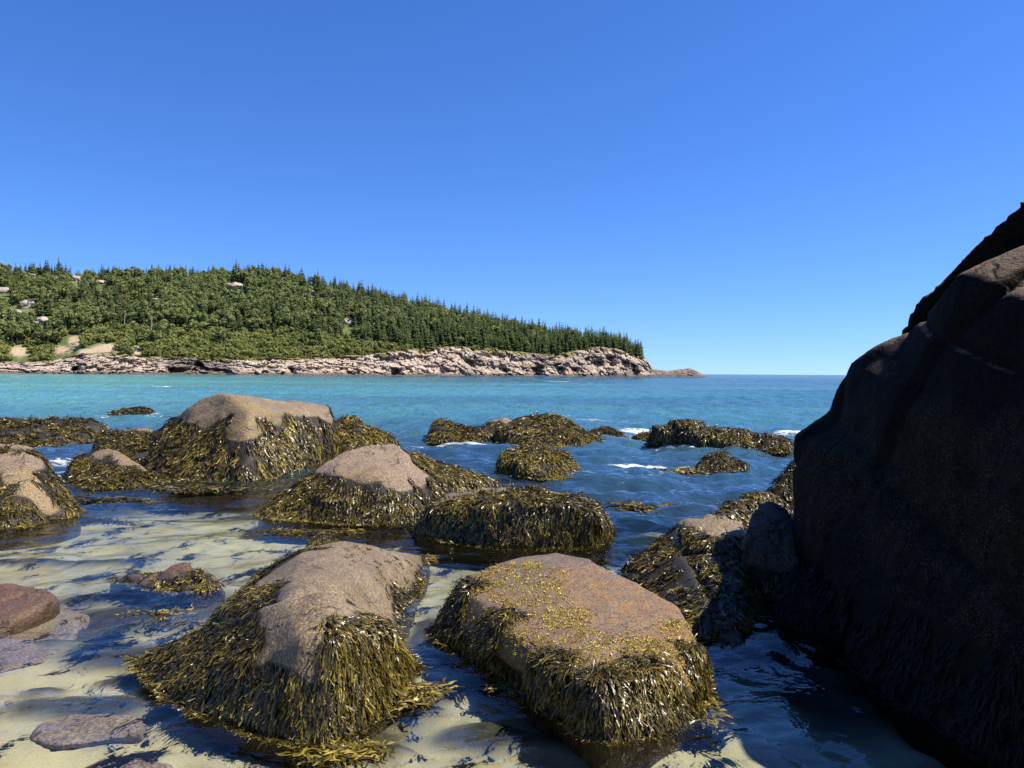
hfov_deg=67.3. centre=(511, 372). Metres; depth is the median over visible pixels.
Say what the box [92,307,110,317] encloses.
broadleaf tree
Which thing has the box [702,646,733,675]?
boulder
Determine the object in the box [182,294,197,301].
broadleaf tree
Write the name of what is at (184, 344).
shrub
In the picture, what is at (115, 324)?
shrub
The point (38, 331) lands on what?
broadleaf tree
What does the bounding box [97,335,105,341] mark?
shrub
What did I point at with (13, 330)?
broadleaf tree
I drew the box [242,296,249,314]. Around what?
spruce tree
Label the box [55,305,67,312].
broadleaf tree
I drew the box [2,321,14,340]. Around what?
broadleaf tree
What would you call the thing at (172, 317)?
spruce tree
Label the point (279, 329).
shrub
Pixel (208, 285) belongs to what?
broadleaf tree
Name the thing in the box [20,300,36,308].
rock outcrop
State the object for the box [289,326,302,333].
shrub
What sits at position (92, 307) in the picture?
broadleaf tree
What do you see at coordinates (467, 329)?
spruce tree
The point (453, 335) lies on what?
spruce tree
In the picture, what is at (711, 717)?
floating rockweed
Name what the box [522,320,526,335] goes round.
spruce tree
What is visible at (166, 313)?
broadleaf tree
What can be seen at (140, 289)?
broadleaf tree
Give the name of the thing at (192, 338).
shrub
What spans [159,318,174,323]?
shrub
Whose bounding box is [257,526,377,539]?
floating rockweed
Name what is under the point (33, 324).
broadleaf tree
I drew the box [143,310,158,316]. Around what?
broadleaf tree
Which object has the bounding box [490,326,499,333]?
broadleaf tree
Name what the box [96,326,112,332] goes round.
shrub
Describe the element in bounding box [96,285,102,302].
spruce tree
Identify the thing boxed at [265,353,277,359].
shrub
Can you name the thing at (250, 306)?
broadleaf tree
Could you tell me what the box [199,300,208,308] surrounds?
broadleaf tree
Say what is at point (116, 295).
spruce tree
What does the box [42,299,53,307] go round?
broadleaf tree
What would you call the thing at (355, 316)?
spruce tree
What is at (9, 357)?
shrub
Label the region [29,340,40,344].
shrub
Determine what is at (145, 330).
shrub
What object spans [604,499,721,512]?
floating rockweed
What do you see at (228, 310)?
broadleaf tree
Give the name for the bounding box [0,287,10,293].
rock outcrop
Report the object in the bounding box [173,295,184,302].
broadleaf tree
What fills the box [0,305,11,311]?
broadleaf tree
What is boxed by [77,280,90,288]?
broadleaf tree
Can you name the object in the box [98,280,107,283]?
rock outcrop
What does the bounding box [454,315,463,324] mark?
broadleaf tree
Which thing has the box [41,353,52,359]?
shrub
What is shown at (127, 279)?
broadleaf tree
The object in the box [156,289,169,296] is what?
broadleaf tree
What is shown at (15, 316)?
broadleaf tree
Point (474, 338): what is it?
spruce tree
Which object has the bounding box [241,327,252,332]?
shrub
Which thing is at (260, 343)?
shrub
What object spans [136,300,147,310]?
broadleaf tree
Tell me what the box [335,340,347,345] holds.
shrub
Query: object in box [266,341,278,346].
shrub
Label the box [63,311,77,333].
broadleaf tree
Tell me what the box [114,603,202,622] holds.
floating rockweed
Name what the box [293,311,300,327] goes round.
spruce tree
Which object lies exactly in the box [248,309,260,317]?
broadleaf tree
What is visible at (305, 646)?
boulder
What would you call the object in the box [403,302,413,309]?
broadleaf tree
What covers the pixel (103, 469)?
boulder
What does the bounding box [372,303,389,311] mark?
broadleaf tree
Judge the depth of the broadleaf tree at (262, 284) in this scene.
438.27 m
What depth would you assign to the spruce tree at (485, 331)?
395.43 m
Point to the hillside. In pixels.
(22, 352)
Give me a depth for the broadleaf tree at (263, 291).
416.49 m
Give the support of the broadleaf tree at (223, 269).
on the hillside
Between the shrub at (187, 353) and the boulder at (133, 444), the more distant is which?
the shrub at (187, 353)
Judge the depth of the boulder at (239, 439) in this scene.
11.15 m
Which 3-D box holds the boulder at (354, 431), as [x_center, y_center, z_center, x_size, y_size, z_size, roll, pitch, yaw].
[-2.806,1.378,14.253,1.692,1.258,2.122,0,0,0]
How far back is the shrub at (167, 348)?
334.45 m
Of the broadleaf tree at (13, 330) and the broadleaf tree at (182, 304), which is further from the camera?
the broadleaf tree at (182, 304)
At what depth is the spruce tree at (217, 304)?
391.19 m
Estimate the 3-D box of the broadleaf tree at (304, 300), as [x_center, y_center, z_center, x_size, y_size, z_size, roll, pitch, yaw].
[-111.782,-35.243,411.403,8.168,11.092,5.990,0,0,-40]
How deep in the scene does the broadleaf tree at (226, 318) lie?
367.63 m
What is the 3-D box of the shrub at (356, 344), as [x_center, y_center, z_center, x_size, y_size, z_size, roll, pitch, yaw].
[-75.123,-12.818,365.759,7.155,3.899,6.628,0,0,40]
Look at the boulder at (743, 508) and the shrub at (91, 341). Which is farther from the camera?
the shrub at (91, 341)
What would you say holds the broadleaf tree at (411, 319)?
on the hillside
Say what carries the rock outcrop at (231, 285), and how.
on the hillside
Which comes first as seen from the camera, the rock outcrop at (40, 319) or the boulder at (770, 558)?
the boulder at (770, 558)
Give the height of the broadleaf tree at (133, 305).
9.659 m
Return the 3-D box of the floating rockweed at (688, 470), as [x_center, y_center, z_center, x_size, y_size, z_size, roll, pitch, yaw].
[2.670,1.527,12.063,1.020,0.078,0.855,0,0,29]
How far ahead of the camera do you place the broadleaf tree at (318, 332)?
359.27 m
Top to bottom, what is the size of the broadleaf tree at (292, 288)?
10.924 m
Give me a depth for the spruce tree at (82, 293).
410.02 m
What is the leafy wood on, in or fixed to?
on the hillside
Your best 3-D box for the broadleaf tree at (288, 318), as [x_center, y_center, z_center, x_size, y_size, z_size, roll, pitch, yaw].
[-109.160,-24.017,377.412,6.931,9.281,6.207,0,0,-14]
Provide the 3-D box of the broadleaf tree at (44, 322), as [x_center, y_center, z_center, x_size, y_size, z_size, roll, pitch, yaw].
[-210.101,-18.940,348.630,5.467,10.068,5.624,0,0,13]
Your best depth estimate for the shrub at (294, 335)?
366.15 m
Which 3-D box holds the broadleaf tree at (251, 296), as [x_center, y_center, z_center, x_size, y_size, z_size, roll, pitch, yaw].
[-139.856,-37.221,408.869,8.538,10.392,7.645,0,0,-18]
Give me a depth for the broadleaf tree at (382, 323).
391.57 m
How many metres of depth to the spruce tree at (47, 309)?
390.77 m
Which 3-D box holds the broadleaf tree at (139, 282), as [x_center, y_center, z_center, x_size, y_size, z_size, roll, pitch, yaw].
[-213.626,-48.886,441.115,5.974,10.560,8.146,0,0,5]
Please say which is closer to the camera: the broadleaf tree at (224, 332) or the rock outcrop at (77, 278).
the broadleaf tree at (224, 332)
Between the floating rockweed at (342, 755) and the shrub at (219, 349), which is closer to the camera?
the floating rockweed at (342, 755)
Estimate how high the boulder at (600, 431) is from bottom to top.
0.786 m
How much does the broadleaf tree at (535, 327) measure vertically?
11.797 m
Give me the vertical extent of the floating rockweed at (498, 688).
0.041 m
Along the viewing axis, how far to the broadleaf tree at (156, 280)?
445.21 m
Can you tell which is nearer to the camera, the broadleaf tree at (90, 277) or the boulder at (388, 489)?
the boulder at (388, 489)
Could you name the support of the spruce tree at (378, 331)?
on the hillside
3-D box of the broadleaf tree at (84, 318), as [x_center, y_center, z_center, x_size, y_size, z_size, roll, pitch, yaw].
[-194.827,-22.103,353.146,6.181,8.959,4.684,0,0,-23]
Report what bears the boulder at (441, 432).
in the sea water
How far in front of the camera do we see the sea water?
29.55 m
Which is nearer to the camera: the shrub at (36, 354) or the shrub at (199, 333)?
the shrub at (36, 354)
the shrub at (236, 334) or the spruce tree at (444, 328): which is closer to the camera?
the shrub at (236, 334)
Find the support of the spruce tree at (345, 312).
on the hillside
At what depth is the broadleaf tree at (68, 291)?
413.20 m
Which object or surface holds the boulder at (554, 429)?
in the sea water
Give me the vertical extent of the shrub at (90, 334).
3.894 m
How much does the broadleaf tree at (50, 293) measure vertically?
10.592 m
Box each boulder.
[0,415,108,447]
[0,444,89,550]
[0,583,59,638]
[60,449,172,510]
[91,427,154,465]
[105,562,225,609]
[107,405,155,416]
[118,534,438,767]
[143,393,342,509]
[249,444,503,547]
[334,413,400,454]
[410,482,617,569]
[423,553,723,767]
[424,417,493,445]
[479,418,510,433]
[492,410,604,447]
[494,444,581,492]
[589,425,630,438]
[614,514,769,672]
[631,430,648,441]
[642,418,793,456]
[693,450,753,473]
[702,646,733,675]
[710,489,779,531]
[741,498,800,627]
[762,566,847,671]
[766,457,795,517]
[793,201,1023,767]
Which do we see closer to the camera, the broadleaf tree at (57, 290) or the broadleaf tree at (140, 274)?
the broadleaf tree at (57, 290)
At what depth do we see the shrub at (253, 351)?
343.46 m
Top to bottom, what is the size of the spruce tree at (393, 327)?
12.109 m
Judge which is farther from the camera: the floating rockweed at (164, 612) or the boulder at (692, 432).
the boulder at (692, 432)
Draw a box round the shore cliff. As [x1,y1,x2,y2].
[0,346,705,376]
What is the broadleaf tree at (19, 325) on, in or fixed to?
on the hillside
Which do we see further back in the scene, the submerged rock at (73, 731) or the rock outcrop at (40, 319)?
the rock outcrop at (40, 319)
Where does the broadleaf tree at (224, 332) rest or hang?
on the hillside
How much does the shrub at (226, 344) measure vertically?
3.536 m
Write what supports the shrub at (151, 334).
on the hillside
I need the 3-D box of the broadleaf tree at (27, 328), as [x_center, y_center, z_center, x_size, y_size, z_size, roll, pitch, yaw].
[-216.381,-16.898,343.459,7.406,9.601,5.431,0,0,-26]
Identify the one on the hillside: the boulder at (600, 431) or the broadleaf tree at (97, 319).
the broadleaf tree at (97, 319)
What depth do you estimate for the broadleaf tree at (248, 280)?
437.69 m
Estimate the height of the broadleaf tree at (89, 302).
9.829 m
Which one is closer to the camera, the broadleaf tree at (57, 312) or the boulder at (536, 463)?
the boulder at (536, 463)
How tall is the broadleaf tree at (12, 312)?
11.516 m
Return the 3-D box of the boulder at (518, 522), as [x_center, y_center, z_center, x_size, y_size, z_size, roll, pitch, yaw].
[-0.018,1.496,7.350,2.172,0.955,1.658,0,0,31]
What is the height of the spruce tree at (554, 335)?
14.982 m
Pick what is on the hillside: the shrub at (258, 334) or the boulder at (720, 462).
the shrub at (258, 334)
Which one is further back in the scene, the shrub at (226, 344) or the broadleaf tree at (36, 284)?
the broadleaf tree at (36, 284)
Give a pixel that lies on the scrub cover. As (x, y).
(383, 347)
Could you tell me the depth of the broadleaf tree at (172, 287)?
420.33 m
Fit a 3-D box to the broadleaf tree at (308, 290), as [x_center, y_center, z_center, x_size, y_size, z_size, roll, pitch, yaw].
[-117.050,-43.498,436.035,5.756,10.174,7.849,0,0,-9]
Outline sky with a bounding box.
[0,0,1023,374]
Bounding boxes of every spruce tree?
[35,298,46,317]
[42,323,52,344]
[43,297,51,315]
[78,283,86,301]
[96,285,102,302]
[100,286,105,298]
[113,287,118,303]
[118,280,123,294]
[129,293,134,307]
[136,291,141,301]
[140,299,146,318]
[169,306,177,326]
[178,305,184,326]
[215,296,219,313]
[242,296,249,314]
[251,314,256,331]
[255,297,261,310]
[259,307,265,326]
[274,314,278,326]
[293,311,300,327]
[311,321,316,339]
[343,300,349,317]
[353,305,358,322]
[359,309,367,332]
[367,323,372,339]
[373,322,382,342]
[389,319,395,337]
[420,317,423,331]
[436,322,442,337]
[441,319,447,344]
[451,324,456,342]
[461,326,468,345]
[466,318,470,338]
[472,324,476,345]
[482,320,488,339]
[514,321,518,339]
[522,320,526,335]
[542,332,548,351]
[551,326,557,342]
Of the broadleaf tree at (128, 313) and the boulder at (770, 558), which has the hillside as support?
the broadleaf tree at (128, 313)
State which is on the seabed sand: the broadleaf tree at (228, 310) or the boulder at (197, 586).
the boulder at (197, 586)
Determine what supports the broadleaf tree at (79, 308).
on the hillside
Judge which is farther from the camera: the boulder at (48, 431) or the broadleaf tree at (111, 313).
the broadleaf tree at (111, 313)
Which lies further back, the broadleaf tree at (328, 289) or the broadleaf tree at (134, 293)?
the broadleaf tree at (328, 289)
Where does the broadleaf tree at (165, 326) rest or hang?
on the hillside
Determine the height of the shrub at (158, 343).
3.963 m
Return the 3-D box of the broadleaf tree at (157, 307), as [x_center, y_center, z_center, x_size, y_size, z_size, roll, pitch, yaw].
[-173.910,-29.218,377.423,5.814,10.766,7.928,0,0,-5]
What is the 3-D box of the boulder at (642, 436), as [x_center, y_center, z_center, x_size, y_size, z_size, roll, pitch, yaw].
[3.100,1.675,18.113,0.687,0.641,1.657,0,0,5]
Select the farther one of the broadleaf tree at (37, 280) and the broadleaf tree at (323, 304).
the broadleaf tree at (37, 280)
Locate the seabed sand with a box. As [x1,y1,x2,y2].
[0,467,945,767]
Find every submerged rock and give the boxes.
[0,605,89,672]
[29,714,146,749]
[85,755,172,767]
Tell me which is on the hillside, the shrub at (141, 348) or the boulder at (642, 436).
the shrub at (141, 348)
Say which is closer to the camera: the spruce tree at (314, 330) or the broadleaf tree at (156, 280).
the spruce tree at (314, 330)
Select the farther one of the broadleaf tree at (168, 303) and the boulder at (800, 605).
the broadleaf tree at (168, 303)
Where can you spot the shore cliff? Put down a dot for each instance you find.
(466, 361)
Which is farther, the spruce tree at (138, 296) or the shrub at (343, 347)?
the spruce tree at (138, 296)
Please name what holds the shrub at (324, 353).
on the hillside
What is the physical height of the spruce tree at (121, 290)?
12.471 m
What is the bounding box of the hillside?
[0,277,564,361]
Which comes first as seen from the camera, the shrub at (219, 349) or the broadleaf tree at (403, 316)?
the shrub at (219, 349)
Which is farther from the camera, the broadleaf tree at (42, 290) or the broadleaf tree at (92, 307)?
the broadleaf tree at (42, 290)
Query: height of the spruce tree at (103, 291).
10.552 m
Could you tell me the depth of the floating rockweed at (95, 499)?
8.87 m
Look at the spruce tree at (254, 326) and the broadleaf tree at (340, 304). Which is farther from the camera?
the broadleaf tree at (340, 304)
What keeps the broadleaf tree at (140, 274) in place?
on the hillside
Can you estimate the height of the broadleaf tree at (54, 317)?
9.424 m
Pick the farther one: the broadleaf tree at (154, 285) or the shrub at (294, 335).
the broadleaf tree at (154, 285)
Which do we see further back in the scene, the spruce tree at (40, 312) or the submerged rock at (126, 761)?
the spruce tree at (40, 312)
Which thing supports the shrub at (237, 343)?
on the hillside
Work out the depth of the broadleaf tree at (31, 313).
372.09 m
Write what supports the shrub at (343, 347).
on the hillside
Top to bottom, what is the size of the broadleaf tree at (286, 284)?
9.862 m
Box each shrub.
[0,354,12,360]
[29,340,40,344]
[32,352,44,357]
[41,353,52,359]
[71,340,87,345]
[79,332,92,340]
[85,335,99,344]
[90,328,102,334]
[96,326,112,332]
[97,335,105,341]
[110,322,127,327]
[121,328,132,332]
[137,326,148,333]
[139,343,153,349]
[145,333,157,339]
[153,339,164,345]
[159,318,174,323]
[161,346,174,350]
[163,350,176,355]
[166,333,176,338]
[174,329,188,334]
[179,342,188,347]
[183,351,194,356]
[189,331,202,336]
[189,336,202,342]
[195,341,207,346]
[212,346,228,352]
[219,343,230,346]
[224,353,240,358]
[231,340,242,347]
[232,332,246,336]
[239,356,249,360]
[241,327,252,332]
[248,349,257,354]
[253,332,263,337]
[258,340,270,347]
[258,347,272,353]
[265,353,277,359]
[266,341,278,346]
[274,326,285,334]
[282,350,297,357]
[286,332,297,338]
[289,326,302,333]
[319,351,330,357]
[326,348,338,354]
[328,340,335,347]
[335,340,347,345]
[339,345,352,352]
[347,342,358,346]
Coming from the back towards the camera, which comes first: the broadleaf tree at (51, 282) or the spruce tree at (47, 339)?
the broadleaf tree at (51, 282)
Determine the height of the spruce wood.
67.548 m
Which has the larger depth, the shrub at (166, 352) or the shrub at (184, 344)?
the shrub at (184, 344)
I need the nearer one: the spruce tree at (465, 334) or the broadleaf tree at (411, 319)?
the spruce tree at (465, 334)
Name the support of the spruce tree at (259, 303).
on the hillside
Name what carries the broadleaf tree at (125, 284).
on the hillside
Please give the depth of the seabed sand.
3.84 m
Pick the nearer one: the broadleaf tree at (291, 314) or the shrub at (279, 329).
the shrub at (279, 329)
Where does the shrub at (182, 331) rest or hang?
on the hillside
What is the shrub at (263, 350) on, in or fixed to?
on the hillside
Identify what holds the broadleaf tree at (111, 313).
on the hillside
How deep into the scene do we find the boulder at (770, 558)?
5.22 m
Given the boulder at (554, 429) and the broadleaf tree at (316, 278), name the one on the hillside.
the broadleaf tree at (316, 278)
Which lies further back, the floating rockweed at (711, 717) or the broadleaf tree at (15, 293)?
the broadleaf tree at (15, 293)
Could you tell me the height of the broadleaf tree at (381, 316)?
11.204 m
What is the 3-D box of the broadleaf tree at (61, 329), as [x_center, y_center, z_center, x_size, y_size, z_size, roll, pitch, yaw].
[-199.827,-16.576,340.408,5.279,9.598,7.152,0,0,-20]
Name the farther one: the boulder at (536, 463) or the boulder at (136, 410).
the boulder at (136, 410)
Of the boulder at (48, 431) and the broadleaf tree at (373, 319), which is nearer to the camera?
the boulder at (48, 431)
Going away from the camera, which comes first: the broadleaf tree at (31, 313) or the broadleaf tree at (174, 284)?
the broadleaf tree at (31, 313)
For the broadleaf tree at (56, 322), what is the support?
on the hillside
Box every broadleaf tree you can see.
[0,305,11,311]
[0,308,7,318]
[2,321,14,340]
[6,309,20,321]
[6,315,23,321]
[6,327,28,344]
[10,290,23,299]
[12,323,26,338]
[20,324,35,334]
[25,311,35,316]
[28,278,41,283]
[30,281,40,287]
[30,323,40,332]
[33,327,44,334]
[35,287,45,295]
[40,290,58,301]
[40,329,57,339]
[41,320,54,330]
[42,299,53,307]
[47,318,63,328]
[48,278,60,285]
[48,314,61,321]
[51,286,65,294]
[51,309,67,316]
[54,325,68,343]
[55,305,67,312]
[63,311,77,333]
[64,287,72,296]
[67,302,89,312]
[74,307,81,312]
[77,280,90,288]
[80,315,94,323]
[81,275,98,281]
[83,299,94,306]
[88,313,102,322]
[89,305,98,311]
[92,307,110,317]
[95,298,107,306]
[98,299,107,310]
[101,311,115,321]
[120,276,129,281]
[120,281,131,289]
[123,307,137,316]
[126,290,139,299]
[130,302,141,307]
[132,278,144,287]
[136,272,145,276]
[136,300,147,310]
[137,288,146,295]
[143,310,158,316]
[150,283,162,297]
[151,277,162,283]
[151,302,163,319]
[153,321,174,334]
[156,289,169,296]
[159,310,170,318]
[163,285,176,290]
[164,300,176,309]
[167,272,177,279]
[169,281,179,290]
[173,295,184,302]
[176,312,190,321]
[177,302,186,311]
[179,279,187,286]
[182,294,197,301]
[182,305,196,311]
[182,319,201,329]
[188,285,200,292]
[191,290,207,298]
[192,312,207,321]
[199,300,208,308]
[200,283,211,288]
[204,314,218,328]
[209,291,223,299]
[210,326,230,342]
[212,284,221,290]
[213,274,226,280]
[214,299,229,310]
[216,327,233,338]
[218,266,228,273]
[219,279,227,286]
[221,307,232,315]
[222,314,232,327]
[230,306,239,315]
[233,294,245,302]
[239,303,253,310]
[242,293,255,299]
[243,276,257,284]
[244,317,260,325]
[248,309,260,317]
[255,287,269,296]
[259,279,268,287]
[282,315,295,322]
[283,282,292,286]
[284,290,296,297]
[288,285,301,291]
[289,310,301,316]
[297,315,311,326]
[299,297,309,309]
[300,287,310,293]
[302,309,322,319]
[309,274,319,281]
[309,329,329,345]
[318,301,333,313]
[325,286,334,292]
[331,320,343,329]
[335,300,343,307]
[356,308,366,317]
[369,315,380,322]
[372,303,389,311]
[376,312,386,320]
[380,321,390,327]
[385,316,395,327]
[395,313,406,322]
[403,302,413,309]
[408,317,414,324]
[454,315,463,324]
[473,314,481,321]
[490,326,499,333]
[531,323,541,333]
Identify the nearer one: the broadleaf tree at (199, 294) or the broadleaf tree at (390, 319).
the broadleaf tree at (390, 319)
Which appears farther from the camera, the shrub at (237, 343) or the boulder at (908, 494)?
the shrub at (237, 343)
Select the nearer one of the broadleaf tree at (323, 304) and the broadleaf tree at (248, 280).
the broadleaf tree at (323, 304)
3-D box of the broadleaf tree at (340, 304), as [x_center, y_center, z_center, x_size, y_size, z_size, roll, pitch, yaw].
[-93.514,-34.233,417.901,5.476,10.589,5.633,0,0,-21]
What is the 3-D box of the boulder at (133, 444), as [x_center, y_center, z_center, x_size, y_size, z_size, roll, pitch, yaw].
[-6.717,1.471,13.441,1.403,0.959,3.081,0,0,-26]
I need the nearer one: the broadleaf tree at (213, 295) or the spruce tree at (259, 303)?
the spruce tree at (259, 303)
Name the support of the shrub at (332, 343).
on the hillside
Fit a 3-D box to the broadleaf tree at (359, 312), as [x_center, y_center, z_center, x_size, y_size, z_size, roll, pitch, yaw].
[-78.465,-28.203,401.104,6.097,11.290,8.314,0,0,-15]
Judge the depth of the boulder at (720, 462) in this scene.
12.04 m
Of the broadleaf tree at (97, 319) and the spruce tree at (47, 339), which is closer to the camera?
the spruce tree at (47, 339)
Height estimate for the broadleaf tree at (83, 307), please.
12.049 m
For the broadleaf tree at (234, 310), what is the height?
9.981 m
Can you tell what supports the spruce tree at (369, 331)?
on the hillside
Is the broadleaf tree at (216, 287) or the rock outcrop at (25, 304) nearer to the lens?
the rock outcrop at (25, 304)
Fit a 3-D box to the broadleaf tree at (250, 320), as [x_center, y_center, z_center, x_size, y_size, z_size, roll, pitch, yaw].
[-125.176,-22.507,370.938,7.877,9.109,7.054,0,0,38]
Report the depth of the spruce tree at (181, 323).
369.89 m
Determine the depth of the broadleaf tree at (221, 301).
395.05 m
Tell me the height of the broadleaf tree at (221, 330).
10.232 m
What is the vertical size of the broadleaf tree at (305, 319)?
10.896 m
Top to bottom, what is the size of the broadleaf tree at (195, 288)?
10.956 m
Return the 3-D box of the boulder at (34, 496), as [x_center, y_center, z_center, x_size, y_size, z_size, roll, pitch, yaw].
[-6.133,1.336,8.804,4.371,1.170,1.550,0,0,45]
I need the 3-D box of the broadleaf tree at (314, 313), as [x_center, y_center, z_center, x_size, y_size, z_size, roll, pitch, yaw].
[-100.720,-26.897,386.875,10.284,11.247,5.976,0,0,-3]
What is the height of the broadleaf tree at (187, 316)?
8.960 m
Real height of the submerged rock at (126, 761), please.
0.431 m
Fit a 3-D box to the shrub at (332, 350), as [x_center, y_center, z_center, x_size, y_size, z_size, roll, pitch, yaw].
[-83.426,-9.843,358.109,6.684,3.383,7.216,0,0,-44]
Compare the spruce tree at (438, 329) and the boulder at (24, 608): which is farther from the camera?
the spruce tree at (438, 329)
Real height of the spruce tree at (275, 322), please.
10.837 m
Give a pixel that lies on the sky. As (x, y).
(768, 187)
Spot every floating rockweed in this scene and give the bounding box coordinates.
[73,495,169,505]
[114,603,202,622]
[119,484,277,494]
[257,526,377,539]
[275,736,398,767]
[391,676,460,711]
[481,682,513,694]
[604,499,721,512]
[654,467,709,473]
[689,697,738,733]
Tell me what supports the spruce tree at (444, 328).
on the hillside
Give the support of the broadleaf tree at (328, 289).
on the hillside
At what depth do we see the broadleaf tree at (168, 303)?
383.02 m
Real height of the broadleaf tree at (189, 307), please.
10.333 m
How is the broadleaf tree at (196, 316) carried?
on the hillside
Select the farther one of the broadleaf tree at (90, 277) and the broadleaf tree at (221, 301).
the broadleaf tree at (90, 277)
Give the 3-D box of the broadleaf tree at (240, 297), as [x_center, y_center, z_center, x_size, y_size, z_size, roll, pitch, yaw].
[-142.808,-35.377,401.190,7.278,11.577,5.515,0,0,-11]
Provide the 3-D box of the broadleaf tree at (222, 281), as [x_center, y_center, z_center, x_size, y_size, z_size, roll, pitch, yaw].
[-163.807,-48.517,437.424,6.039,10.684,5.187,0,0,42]
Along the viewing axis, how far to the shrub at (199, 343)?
339.27 m
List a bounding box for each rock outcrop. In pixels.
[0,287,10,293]
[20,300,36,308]
[33,316,51,323]
[71,276,82,280]
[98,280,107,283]
[226,282,245,289]
[343,318,352,324]
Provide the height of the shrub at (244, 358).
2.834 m
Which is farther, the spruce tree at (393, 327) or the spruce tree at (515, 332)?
the spruce tree at (515, 332)
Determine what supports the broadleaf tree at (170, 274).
on the hillside
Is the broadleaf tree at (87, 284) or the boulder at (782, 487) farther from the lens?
the broadleaf tree at (87, 284)
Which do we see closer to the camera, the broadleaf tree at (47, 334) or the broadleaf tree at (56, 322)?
the broadleaf tree at (47, 334)
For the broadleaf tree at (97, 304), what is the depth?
377.73 m
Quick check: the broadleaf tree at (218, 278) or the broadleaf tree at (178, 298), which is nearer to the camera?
the broadleaf tree at (178, 298)
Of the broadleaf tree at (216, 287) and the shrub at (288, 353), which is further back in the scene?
the broadleaf tree at (216, 287)
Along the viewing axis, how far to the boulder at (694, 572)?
5.13 m
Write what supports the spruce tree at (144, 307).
on the hillside
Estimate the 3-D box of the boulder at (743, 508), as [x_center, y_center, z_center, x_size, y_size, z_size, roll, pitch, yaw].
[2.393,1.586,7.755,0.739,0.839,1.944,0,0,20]
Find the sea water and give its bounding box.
[0,373,845,737]
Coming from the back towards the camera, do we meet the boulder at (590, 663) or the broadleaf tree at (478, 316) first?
the broadleaf tree at (478, 316)
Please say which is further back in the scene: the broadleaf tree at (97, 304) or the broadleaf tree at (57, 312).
the broadleaf tree at (97, 304)
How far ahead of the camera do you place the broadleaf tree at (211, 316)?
373.01 m
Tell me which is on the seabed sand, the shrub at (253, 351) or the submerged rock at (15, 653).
the submerged rock at (15, 653)
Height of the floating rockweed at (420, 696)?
0.049 m
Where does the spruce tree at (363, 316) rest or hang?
on the hillside
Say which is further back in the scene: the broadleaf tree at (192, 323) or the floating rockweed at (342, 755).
the broadleaf tree at (192, 323)
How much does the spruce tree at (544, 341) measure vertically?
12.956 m
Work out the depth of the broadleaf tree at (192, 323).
356.90 m
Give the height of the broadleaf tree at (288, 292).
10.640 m
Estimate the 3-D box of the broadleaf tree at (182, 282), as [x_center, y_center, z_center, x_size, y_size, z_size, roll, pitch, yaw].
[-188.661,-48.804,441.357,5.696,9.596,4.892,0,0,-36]
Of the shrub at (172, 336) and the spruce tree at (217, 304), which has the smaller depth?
the shrub at (172, 336)
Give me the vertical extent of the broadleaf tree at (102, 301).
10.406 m
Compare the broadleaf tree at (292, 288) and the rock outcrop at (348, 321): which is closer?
the rock outcrop at (348, 321)
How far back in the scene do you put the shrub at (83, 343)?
332.22 m
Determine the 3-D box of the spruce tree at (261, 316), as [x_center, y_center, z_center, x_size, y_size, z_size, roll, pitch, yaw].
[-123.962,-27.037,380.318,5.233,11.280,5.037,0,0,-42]
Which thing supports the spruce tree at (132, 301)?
on the hillside
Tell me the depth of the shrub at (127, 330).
349.35 m
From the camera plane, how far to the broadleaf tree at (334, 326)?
380.03 m
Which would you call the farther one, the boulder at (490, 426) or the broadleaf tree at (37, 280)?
the broadleaf tree at (37, 280)
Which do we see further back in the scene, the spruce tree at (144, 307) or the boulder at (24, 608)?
the spruce tree at (144, 307)
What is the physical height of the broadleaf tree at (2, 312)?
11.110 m
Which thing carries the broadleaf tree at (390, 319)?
on the hillside
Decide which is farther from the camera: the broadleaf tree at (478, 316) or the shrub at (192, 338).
the broadleaf tree at (478, 316)
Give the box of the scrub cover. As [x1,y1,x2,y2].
[0,271,612,360]
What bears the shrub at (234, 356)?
on the hillside
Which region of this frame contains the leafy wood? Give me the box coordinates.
[0,263,595,351]
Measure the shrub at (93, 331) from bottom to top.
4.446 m
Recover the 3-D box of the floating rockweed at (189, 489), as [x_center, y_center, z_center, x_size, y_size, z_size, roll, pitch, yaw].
[-4.085,1.482,9.786,2.138,0.069,0.851,0,0,0]
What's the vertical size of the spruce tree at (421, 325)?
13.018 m
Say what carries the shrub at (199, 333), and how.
on the hillside
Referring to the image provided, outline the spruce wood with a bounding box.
[0,257,645,358]

